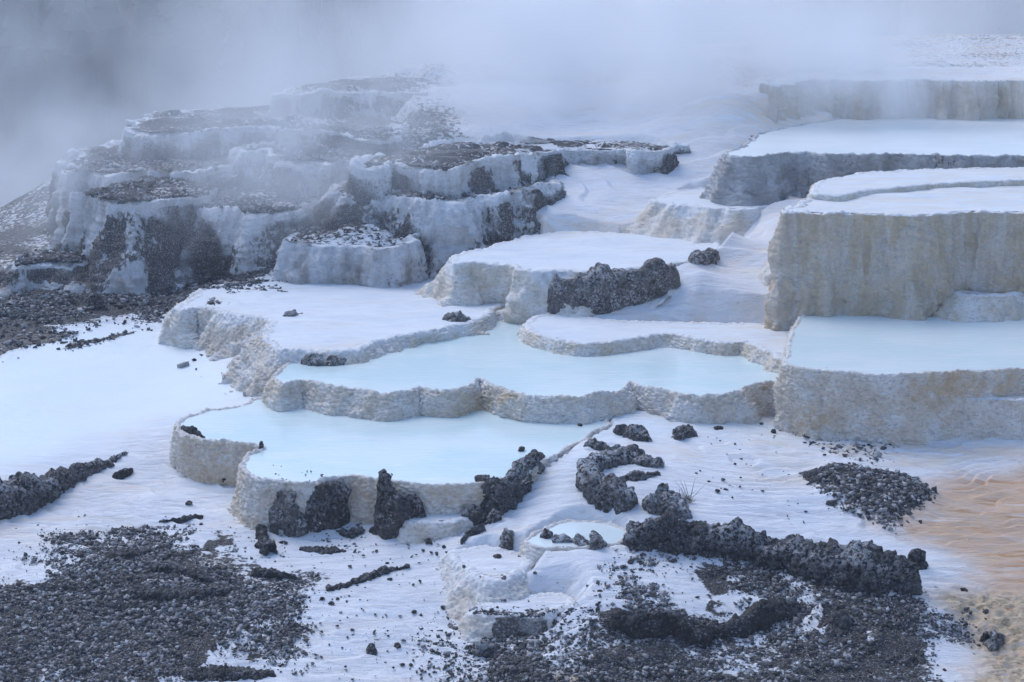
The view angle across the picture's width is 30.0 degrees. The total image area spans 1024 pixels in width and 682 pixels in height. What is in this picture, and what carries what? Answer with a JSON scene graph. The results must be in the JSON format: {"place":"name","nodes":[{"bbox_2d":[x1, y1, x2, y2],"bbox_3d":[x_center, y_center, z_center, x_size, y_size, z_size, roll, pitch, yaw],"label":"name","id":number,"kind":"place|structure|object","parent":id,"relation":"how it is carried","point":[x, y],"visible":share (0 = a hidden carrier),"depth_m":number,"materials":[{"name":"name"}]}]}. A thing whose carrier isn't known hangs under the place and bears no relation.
{"place":"outdoors","nodes":[
{"label":"outdoors","id":0,"kind":"place"},
{"bbox_2d":[0,166,311,361],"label":"gravel","id":1,"kind":"structure","parent":0,"point":[65,297],"depth_m":32.42,"materials":[{"name":"grey gravel"}]},
{"bbox_2d":[0,523,332,681],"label":"gravel","id":2,"kind":"structure","parent":0,"point":[59,647],"depth_m":20.16,"materials":[{"name":"grey gravel"}]},
{"bbox_2d":[177,340,273,399],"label":"gravel","id":3,"kind":"structure","parent":0,"point":[182,364],"depth_m":28.94,"materials":[{"name":"grey gravel"}]},
{"bbox_2d":[0,0,1023,681],"bbox_3d":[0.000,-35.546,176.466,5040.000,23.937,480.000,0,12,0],"label":"ground","id":4,"kind":"structure","parent":0,"point":[138,394],"depth_m":24.46,"materials":[{"name":"white stone"}]},
{"bbox_2d":[0,331,72,353],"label":"gravel","id":5,"kind":"structure","parent":4,"relation":"on","point":[37,342],"depth_m":30.32,"materials":[{"name":"grey gravel"}]},
{"bbox_2d":[0,245,88,296],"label":"travertine terrace","id":6,"kind":"structure","parent":4,"relation":"on","point":[71,276],"depth_m":33.49,"materials":[{"name":"white stone"}]},
{"bbox_2d":[17,583,90,595],"bbox_3d":[-4.930,2.729,20.706,0.825,0.205,0.309,1,12,5],"label":"rock crust","id":7,"kind":"object","parent":4,"relation":"on","point":[44,586],"visible":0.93,"depth_m":20.67},
{"bbox_2d":[0,451,128,519],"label":"rock ridge","id":8,"kind":"object","parent":4,"relation":"on","point":[26,493],"visible":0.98,"depth_m":23.30,"materials":[{"name":"grey stone"}]},
{"bbox_2d":[56,329,129,350],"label":"gravel","id":9,"kind":"structure","parent":4,"relation":"on","point":[124,332],"depth_m":30.35,"materials":[{"name":"grey gravel"}]},
{"bbox_2d":[88,292,104,307],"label":"rock","id":10,"kind":"object","parent":4,"relation":"on","point":[96,299],"visible":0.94,"depth_m":32.22,"materials":[{"name":"grey stone"}]},
{"bbox_2d":[112,468,133,479],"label":"rock crust","id":11,"kind":"object","parent":4,"relation":"on","point":[123,473],"visible":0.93,"depth_m":24.40},
{"bbox_2d":[106,547,150,559],"bbox_3d":[-4.332,2.446,21.603,0.597,0.217,0.292,-4,13,-20],"label":"rock crust","id":12,"kind":"object","parent":4,"relation":"on","point":[127,554],"visible":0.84,"depth_m":21.52},
{"bbox_2d":[56,181,217,296],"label":"travertine terrace","id":13,"kind":"structure","parent":4,"relation":"on","point":[127,246],"depth_m":33.67,"materials":[{"name":"grey stone"}]},
{"bbox_2d":[43,140,264,244],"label":"travertine terrace","id":14,"kind":"structure","parent":4,"relation":"on","point":[62,186],"depth_m":36.70,"materials":[{"name":"grey stone"}]},
{"bbox_2d":[158,553,184,561],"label":"rock crust","id":15,"kind":"object","parent":4,"relation":"on","point":[166,556],"visible":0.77,"depth_m":21.50},
{"bbox_2d":[158,514,203,523],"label":"rock crust","id":16,"kind":"object","parent":4,"relation":"on","point":[183,519],"visible":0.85,"depth_m":22.68},
{"bbox_2d":[149,562,213,582],"bbox_3d":[-3.653,2.594,21.061,0.882,0.266,0.256,5,13,21],"label":"rock crust","id":17,"kind":"object","parent":4,"relation":"on","point":[197,574],"visible":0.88,"depth_m":21.02},
{"bbox_2d":[126,583,237,602],"bbox_3d":[-3.584,2.754,20.619,1.265,0.238,0.419,0,12,0],"label":"rock crust","id":18,"kind":"object","parent":4,"relation":"on","point":[199,593],"visible":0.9,"depth_m":20.53},
{"bbox_2d":[183,665,275,681],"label":"rock crust","id":19,"kind":"object","parent":4,"relation":"on","point":[223,673],"visible":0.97,"depth_m":19.03},
{"bbox_2d":[0,465,485,681],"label":"gravel","id":20,"kind":"structure","parent":4,"relation":"on","point":[340,612],"depth_m":20.76,"materials":[{"name":"grey gravel"}]},
{"bbox_2d":[178,190,318,286],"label":"travertine terrace","id":21,"kind":"structure","parent":4,"relation":"on","point":[234,240],"depth_m":33.95,"materials":[{"name":"grey stone"}]},
{"bbox_2d":[118,105,404,165],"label":"travertine terrace","id":22,"kind":"structure","parent":4,"relation":"on","point":[139,140],"depth_m":38.70,"materials":[{"name":"grey stone"}]},
{"bbox_2d":[254,524,277,555],"bbox_3d":[-2.851,2.322,21.924,0.237,0.312,0.781,-4,13,-18],"label":"rock crust","id":23,"kind":"object","parent":4,"relation":"on","point":[265,544],"visible":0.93,"depth_m":21.81},
{"bbox_2d":[251,566,297,579],"bbox_3d":[-2.612,2.609,21.060,0.561,0.226,0.204,2,12,11],"label":"rock crust","id":24,"kind":"object","parent":4,"relation":"on","point":[261,572],"visible":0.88,"depth_m":21.00},
{"bbox_2d":[67,114,512,284],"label":"gravel","id":25,"kind":"structure","parent":4,"relation":"on","point":[280,153],"depth_m":36.39,"materials":[{"name":"grey gravel"}]},
{"bbox_2d":[225,140,357,212],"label":"travertine terrace","id":26,"kind":"structure","parent":4,"relation":"on","point":[302,178],"depth_m":36.06,"materials":[{"name":"grey stone"}]},
{"bbox_2d":[299,546,345,554],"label":"rock crust","id":27,"kind":"object","parent":4,"relation":"on","point":[322,550],"visible":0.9,"depth_m":21.66},
{"bbox_2d":[158,275,504,396],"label":"travertine terrace","id":28,"kind":"structure","parent":4,"relation":"on","point":[353,324],"depth_m":29.40,"materials":[{"name":"white stone"}]},
{"bbox_2d":[282,309,302,316],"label":"rock","id":29,"kind":"object","parent":28,"relation":"on","point":[292,313],"visible":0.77,"depth_m":29.49,"materials":[{"name":"grey stone"}]},
{"bbox_2d":[442,310,470,321],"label":"rock","id":30,"kind":"object","parent":28,"relation":"on","point":[458,316],"visible":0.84,"depth_m":29.12,"materials":[{"name":"grey stone"}]},
{"bbox_2d":[273,214,428,287],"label":"travertine terrace","id":31,"kind":"structure","parent":4,"relation":"on","point":[365,254],"depth_m":32.25,"materials":[{"name":"white stone"}]},
{"bbox_2d":[339,526,364,538],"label":"rock crust","id":32,"kind":"object","parent":4,"relation":"on","point":[352,532],"visible":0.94,"depth_m":22.13},
{"bbox_2d":[273,473,432,558],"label":"gravel","id":33,"kind":"structure","parent":4,"relation":"on","point":[354,551],"depth_m":21.78,"materials":[{"name":"stone"}]},
{"bbox_2d":[266,75,449,118],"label":"travertine terrace","id":34,"kind":"structure","parent":4,"relation":"on","point":[385,97],"depth_m":41.55,"materials":[{"name":"grey stone"}]},
{"bbox_2d":[325,563,409,590],"bbox_3d":[-1.575,2.632,20.974,1.045,0.278,0.204,-8,14,-33],"label":"rock crust","id":35,"kind":"object","parent":4,"relation":"on","point":[374,573],"visible":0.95,"depth_m":20.92},
{"bbox_2d":[366,643,376,655],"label":"rock","id":36,"kind":"object","parent":4,"relation":"on","point":[371,649],"visible":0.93,"depth_m":19.46,"materials":[{"name":"grey stone"}]},
{"bbox_2d":[369,526,374,533],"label":"rock crust","id":37,"kind":"object","parent":4,"relation":"on","point":[371,529],"visible":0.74,"depth_m":22.12},
{"bbox_2d":[169,397,612,533],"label":"travertine terrace","id":38,"kind":"structure","parent":4,"relation":"on","point":[436,465],"depth_m":23.81,"materials":[{"name":"stone"}]},
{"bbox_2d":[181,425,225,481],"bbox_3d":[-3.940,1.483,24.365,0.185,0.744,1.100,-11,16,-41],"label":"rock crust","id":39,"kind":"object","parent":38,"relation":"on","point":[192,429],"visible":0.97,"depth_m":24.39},
{"bbox_2d":[259,441,263,448],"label":"rock crust","id":40,"kind":"object","parent":38,"relation":"attached to","point":[261,444],"visible":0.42,"depth_m":23.68},
{"bbox_2d":[268,489,307,536],"bbox_3d":[-2.603,2.038,22.243,0.474,0.646,0.317,0,12,0],"label":"rock curtain","id":41,"kind":"object","parent":38,"relation":"attached to","point":[286,516],"visible":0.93,"depth_m":22.15,"materials":[{"name":"grey stone"}]},
{"bbox_2d":[305,478,351,532],"bbox_3d":[-2.177,1.976,22.369,0.652,0.705,0.341,-6,13,-26],"label":"rock curtain","id":42,"kind":"object","parent":38,"relation":"attached to","point":[327,507],"visible":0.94,"depth_m":22.25,"materials":[{"name":"grey stone"}]},
{"bbox_2d":[372,469,426,539],"bbox_3d":[-1.300,1.928,21.966,0.632,0.911,0.345,0,12,0],"label":"rock curtain","id":43,"kind":"object","parent":38,"relation":"attached to","point":[394,510],"visible":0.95,"depth_m":21.91,"materials":[{"name":"grey stone"}]},
{"bbox_2d":[474,449,544,515],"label":"rock ridge","id":44,"kind":"object","parent":38,"relation":"on","point":[507,492],"visible":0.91,"depth_m":22.29,"materials":[{"name":"grey stone"}]},
{"bbox_2d":[518,446,524,451],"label":"stone","id":45,"kind":"object","parent":38,"relation":"on","point":[521,449],"visible":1,"depth_m":23.59,"materials":[{"name":"grey stone"}]},
{"bbox_2d":[394,642,400,647],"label":"stone","id":46,"kind":"object","parent":4,"relation":"on","point":[397,644],"visible":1,"depth_m":19.55,"materials":[{"name":"grey stone"}]},
{"bbox_2d":[424,538,430,543],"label":"stone","id":47,"kind":"object","parent":4,"relation":"on","point":[427,540],"visible":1,"depth_m":21.68,"materials":[{"name":"grey stone"}]},
{"bbox_2d":[312,176,566,277],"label":"travertine terrace","id":48,"kind":"structure","parent":4,"relation":"on","point":[446,229],"depth_m":33.30,"materials":[{"name":"grey stone"}]},
{"bbox_2d":[396,513,486,544],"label":"travertine terrace","id":49,"kind":"structure","parent":4,"relation":"on","point":[414,530],"depth_m":21.82,"materials":[{"name":"white stone"}]},
{"bbox_2d":[461,504,486,525],"bbox_3d":[-0.422,2.056,22.066,0.294,0.349,0.245,-11,16,-43],"label":"rock","id":50,"kind":"object","parent":49,"relation":"on","point":[474,515],"visible":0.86,"depth_m":22.00,"materials":[{"name":"grey stone"}]},
{"bbox_2d":[426,233,486,279],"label":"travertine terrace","id":51,"kind":"structure","parent":4,"relation":"on","point":[432,274],"depth_m":32.71,"materials":[{"name":"white stone"}]},
{"bbox_2d":[460,523,485,544],"bbox_3d":[-0.471,2.238,21.698,0.127,0.264,0.439,9,15,38],"label":"rock","id":52,"kind":"object","parent":4,"relation":"on","point":[475,530],"visible":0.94,"depth_m":21.71,"materials":[{"name":"grey stone"}]},
{"bbox_2d":[472,639,496,657],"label":"rock","id":53,"kind":"object","parent":4,"relation":"on","point":[485,648],"visible":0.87,"depth_m":19.43,"materials":[{"name":"grey stone"}]},
{"bbox_2d":[437,545,534,620],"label":"travertine terrace","id":54,"kind":"structure","parent":4,"relation":"on","point":[466,590],"depth_m":20.55,"materials":[{"name":"white stone"}]},
{"bbox_2d":[493,554,501,558],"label":"stone","id":55,"kind":"object","parent":54,"relation":"on","point":[497,556],"visible":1,"depth_m":21.03,"materials":[{"name":"grey stone"}]},
{"bbox_2d":[498,528,513,549],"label":"rock","id":56,"kind":"object","parent":54,"relation":"on","point":[506,539],"visible":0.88,"depth_m":21.38,"materials":[{"name":"grey stone"}]},
{"bbox_2d":[484,508,501,525],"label":"rock","id":57,"kind":"object","parent":4,"relation":"on","point":[494,516],"visible":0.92,"depth_m":21.91,"materials":[{"name":"grey stone"}]},
{"bbox_2d":[0,0,1023,92],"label":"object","id":58,"kind":"object","parent":4,"relation":"on","point":[400,34],"visible":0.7,"depth_m":114.76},
{"bbox_2d":[457,592,575,643],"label":"travertine terrace","id":59,"kind":"structure","parent":4,"relation":"on","point":[474,628],"depth_m":19.78,"materials":[{"name":"white stone"}]},
{"bbox_2d":[498,665,535,673],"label":"rock","id":60,"kind":"object","parent":4,"relation":"on","point":[504,669],"visible":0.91,"depth_m":19.08,"materials":[{"name":"grey stone"}]},
{"bbox_2d":[346,130,690,210],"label":"travertine terrace","id":61,"kind":"structure","parent":4,"relation":"on","point":[514,160],"depth_m":34.90,"materials":[{"name":"grey stone"}]},
{"bbox_2d":[261,320,778,424],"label":"travertine terrace","id":62,"kind":"structure","parent":4,"relation":"on","point":[501,370],"depth_m":25.74,"materials":[{"name":"stone"}]},
{"bbox_2d":[301,353,346,365],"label":"rock ridge","id":63,"kind":"object","parent":62,"relation":"on","point":[316,359],"visible":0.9,"depth_m":26.87,"materials":[{"name":"grey stone"}]},
{"bbox_2d":[413,231,720,323],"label":"travertine terrace","id":64,"kind":"structure","parent":4,"relation":"on","point":[515,276],"depth_m":30.65,"materials":[{"name":"white stone"}]},
{"bbox_2d":[547,257,680,314],"bbox_3d":[1.598,-0.789,29.779,2.153,0.960,0.560,-2,12,-10],"label":"rock","id":65,"kind":"object","parent":64,"relation":"on","point":[598,288],"visible":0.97,"depth_m":29.61,"materials":[{"name":"grey stone"}]},
{"bbox_2d":[688,247,719,265],"bbox_3d":[3.103,-1.294,30.821,0.756,0.392,0.432,-11,16,-43],"label":"rock","id":66,"kind":"object","parent":64,"relation":"on","point":[707,256],"visible":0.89,"depth_m":30.59,"materials":[{"name":"grey stone"}]},
{"bbox_2d":[436,546,699,639],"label":"gravel","id":67,"kind":"structure","parent":4,"relation":"on","point":[504,576],"depth_m":20.19,"materials":[{"name":"grey gravel"}]},
{"bbox_2d":[517,519,625,563],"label":"travertine terrace","id":68,"kind":"structure","parent":4,"relation":"on","point":[534,546],"depth_m":21.36,"materials":[{"name":"stone"}]},
{"bbox_2d":[540,528,552,538],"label":"rock","id":69,"kind":"object","parent":68,"relation":"on","point":[546,534],"visible":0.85,"depth_m":21.27,"materials":[{"name":"grey stone"}]},
{"bbox_2d":[551,533,588,545],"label":"rock","id":70,"kind":"object","parent":68,"relation":"on","point":[578,539],"visible":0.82,"depth_m":21.10,"materials":[{"name":"grey stone"}]},
{"bbox_2d":[588,530,606,549],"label":"rock","id":71,"kind":"object","parent":68,"relation":"on","point":[597,541],"visible":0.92,"depth_m":20.92,"materials":[{"name":"grey stone"}]},
{"bbox_2d":[583,437,644,454],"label":"rock ridge","id":72,"kind":"object","parent":4,"relation":"on","point":[594,443],"visible":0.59,"depth_m":23.62,"materials":[{"name":"grey stone"}]},
{"bbox_2d":[575,447,664,514],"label":"rock ridge","id":73,"kind":"object","parent":4,"relation":"on","point":[597,487],"visible":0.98,"depth_m":22.12,"materials":[{"name":"grey stone"}]},
{"bbox_2d":[613,424,652,441],"bbox_3d":[1.569,1.202,24.294,0.338,0.322,0.688,-8,14,-34],"label":"rock","id":74,"kind":"object","parent":4,"relation":"on","point":[634,432],"visible":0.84,"depth_m":24.15,"materials":[{"name":"grey stone"}]},
{"bbox_2d":[618,470,660,481],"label":"rock ridge","id":75,"kind":"object","parent":4,"relation":"on","point":[635,475],"visible":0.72,"depth_m":22.63,"materials":[{"name":"grey stone"}]},
{"bbox_2d":[517,313,789,372],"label":"travertine terrace","id":76,"kind":"structure","parent":4,"relation":"on","point":[588,336],"depth_m":27.99,"materials":[{"name":"white stone"}]},
{"bbox_2d":[641,483,692,519],"bbox_3d":[1.780,1.910,21.897,0.626,0.489,0.647,-8,15,-34],"label":"rock","id":77,"kind":"object","parent":4,"relation":"on","point":[662,499],"visible":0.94,"depth_m":21.80,"materials":[{"name":"grey stone"}]},
{"bbox_2d":[671,424,697,439],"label":"rock","id":78,"kind":"object","parent":4,"relation":"on","point":[681,432],"visible":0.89,"depth_m":24.33,"materials":[{"name":"grey stone"}]},
{"bbox_2d":[676,480,710,502],"bbox_3d":[2.003,1.727,22.177,0.583,0.289,0.239,3,12,13],"label":"dry grass tuft","id":79,"kind":"object","parent":4,"relation":"on","point":[688,497],"visible":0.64,"depth_m":22.20,"materials":[{"name":"plant"}]},
{"bbox_2d":[620,187,767,244],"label":"travertine terrace","id":80,"kind":"structure","parent":4,"relation":"on","point":[691,216],"depth_m":33.05,"materials":[{"name":"white stone"}]},
{"bbox_2d":[608,596,793,647],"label":"rock ridge","id":81,"kind":"object","parent":4,"relation":"on","point":[761,614],"visible":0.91,"depth_m":19.47,"materials":[{"name":"black stone"}]},
{"bbox_2d":[714,426,723,429],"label":"stone","id":82,"kind":"object","parent":4,"relation":"on","point":[718,427],"visible":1,"depth_m":24.74,"materials":[{"name":"grey stone"}]},
{"bbox_2d":[622,511,922,595],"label":"rock ridge","id":83,"kind":"object","parent":4,"relation":"on","point":[869,567],"visible":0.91,"depth_m":20.73,"materials":[{"name":"grey stone"}]},
{"bbox_2d":[789,598,801,616],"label":"rock","id":84,"kind":"object","parent":4,"relation":"on","point":[795,606],"visible":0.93,"depth_m":19.97,"materials":[{"name":"grey stone"}]},
{"bbox_2d":[828,609,854,628],"bbox_3d":[3.397,2.914,19.735,0.261,0.280,0.296,-6,13,-25],"label":"rock","id":85,"kind":"object","parent":4,"relation":"on","point":[842,619],"visible":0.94,"depth_m":19.67,"materials":[{"name":"grey stone"}]},
{"bbox_2d":[802,434,891,465],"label":"gravel","id":86,"kind":"structure","parent":4,"relation":"on","point":[877,455],"depth_m":24.23,"materials":[{"name":"grey gravel"}]},
{"bbox_2d":[699,117,1023,208],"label":"travertine terrace","id":87,"kind":"structure","parent":4,"relation":"on","point":[767,167],"depth_m":34.10,"materials":[{"name":"stone"}]},
{"bbox_2d":[803,462,936,533],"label":"gravel","id":88,"kind":"structure","parent":4,"relation":"on","point":[859,472],"depth_m":22.60,"materials":[{"name":"grey gravel"}]},
{"bbox_2d":[759,65,1023,123],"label":"travertine terrace","id":89,"kind":"structure","parent":4,"relation":"on","point":[968,93],"depth_m":40.35,"materials":[{"name":"white stone"}]},
{"bbox_2d":[763,185,1023,330],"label":"travertine terrace","id":90,"kind":"structure","parent":4,"relation":"on","point":[921,255],"depth_m":28.23,"materials":[{"name":"beige stone"}]},
{"bbox_2d":[757,167,1023,285],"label":"travertine terrace","id":91,"kind":"structure","parent":90,"relation":"on","point":[850,187],"depth_m":31.24,"materials":[{"name":"white stone"}]},
{"bbox_2d":[772,315,1023,445],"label":"travertine terrace","id":92,"kind":"structure","parent":4,"relation":"on","point":[832,369],"depth_m":24.89,"materials":[{"name":"stone"}]},
{"bbox_2d":[897,609,913,625],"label":"rock","id":93,"kind":"object","parent":4,"relation":"on","point":[904,616],"visible":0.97,"depth_m":19.62,"materials":[{"name":"grey stone"}]},
{"bbox_2d":[907,548,927,569],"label":"rock","id":94,"kind":"object","parent":4,"relation":"on","point":[917,556],"visible":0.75,"depth_m":20.84,"materials":[{"name":"grey stone"}]},
{"bbox_2d":[840,395,1023,445],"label":"travertine terrace","id":95,"kind":"structure","parent":4,"relation":"on","point":[1000,417],"depth_m":24.55,"materials":[{"name":"white stone"}]},
{"bbox_2d":[933,290,1023,321],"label":"travertine terrace","id":96,"kind":"structure","parent":4,"relation":"on","point":[962,306],"depth_m":27.94,"materials":[{"name":"white stone"}]},
{"bbox_2d":[979,629,1005,650],"bbox_3d":[4.947,3.110,19.602,0.305,0.342,0.314,0,12,0],"label":"rock","id":97,"kind":"object","parent":4,"relation":"on","point":[993,638],"visible":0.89,"depth_m":19.54,"materials":[{"name":"grey stone"}]},
{"bbox_2d":[406,547,986,681],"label":"gravel","id":98,"kind":"structure","parent":0,"point":[779,638],"depth_m":19.53,"materials":[{"name":"grey gravel"}]},
{"bbox_2d":[684,427,915,522],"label":"gravel","id":99,"kind":"structure","parent":0,"point":[829,451],"depth_m":22.94,"materials":[{"name":"grey gravel"}]}
]}

